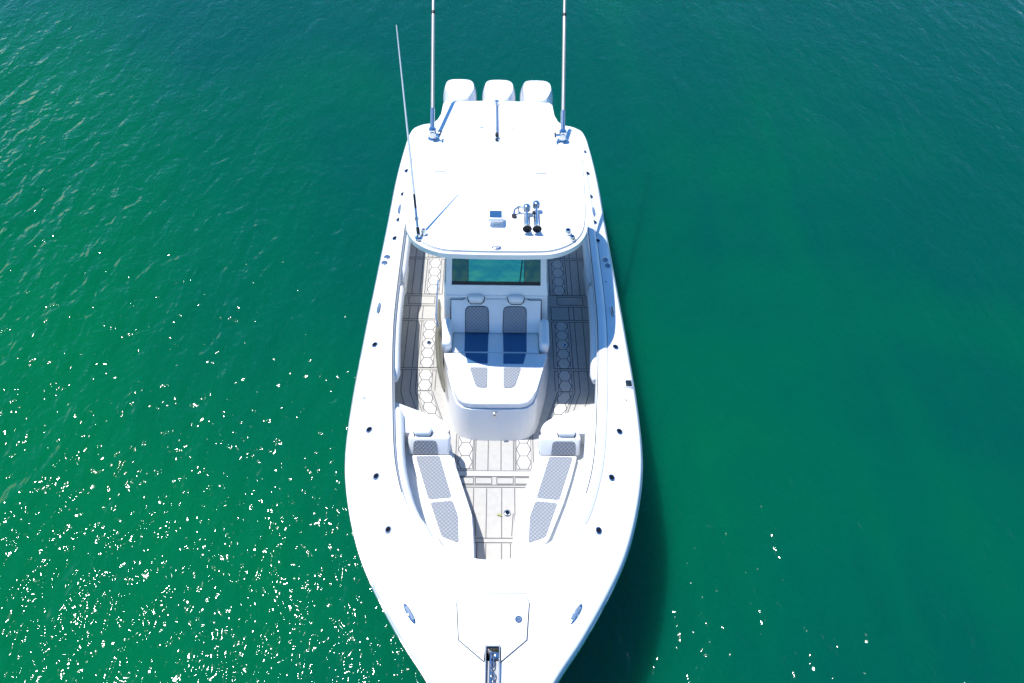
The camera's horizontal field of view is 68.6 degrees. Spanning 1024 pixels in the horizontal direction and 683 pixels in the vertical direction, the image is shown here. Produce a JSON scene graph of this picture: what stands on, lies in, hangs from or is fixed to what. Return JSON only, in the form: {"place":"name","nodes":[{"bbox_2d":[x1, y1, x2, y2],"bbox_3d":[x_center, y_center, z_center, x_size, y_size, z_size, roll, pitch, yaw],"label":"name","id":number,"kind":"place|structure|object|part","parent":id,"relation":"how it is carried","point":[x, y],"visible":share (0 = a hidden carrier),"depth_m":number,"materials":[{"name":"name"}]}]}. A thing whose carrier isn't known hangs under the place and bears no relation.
{"place":"outdoors","nodes":[
{"label":"outdoors","id":0,"kind":"place"},
{"bbox_2d":[0,0,1023,682],"bbox_3d":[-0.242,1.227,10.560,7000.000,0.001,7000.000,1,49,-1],"label":"water","id":1,"kind":"structure","parent":0,"point":[814,216],"depth_m":11.95,"materials":[{"name":"teal liquid"}]},
{"bbox_2d":[344,0,642,682],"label":"motor boat","id":2,"kind":"object","parent":1,"relation":"on","point":[494,376],"visible":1,"depth_m":8.97,"materials":[{"name":"plastic"}]},
{"bbox_3d":[-1.554,-0.942,10.947,0.050,0.220,0.550,1,49,-1],"label":"side locker door","id":3,"kind":"part","parent":2,"relation":"part of","materials":[{"name":"white plastic"}]},
{"bbox_2d":[489,651,498,682],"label":"anchor chain","id":4,"kind":"object","parent":2,"relation":"on","point":[495,656],"visible":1,"depth_m":6.70,"materials":[{"name":"metal"}]},
{"bbox_3d":[1.095,-0.916,11.005,0.050,0.220,0.550,1,49,-1],"label":"side locker door","id":5,"kind":"part","parent":2,"relation":"part of","materials":[{"name":"white plastic"}]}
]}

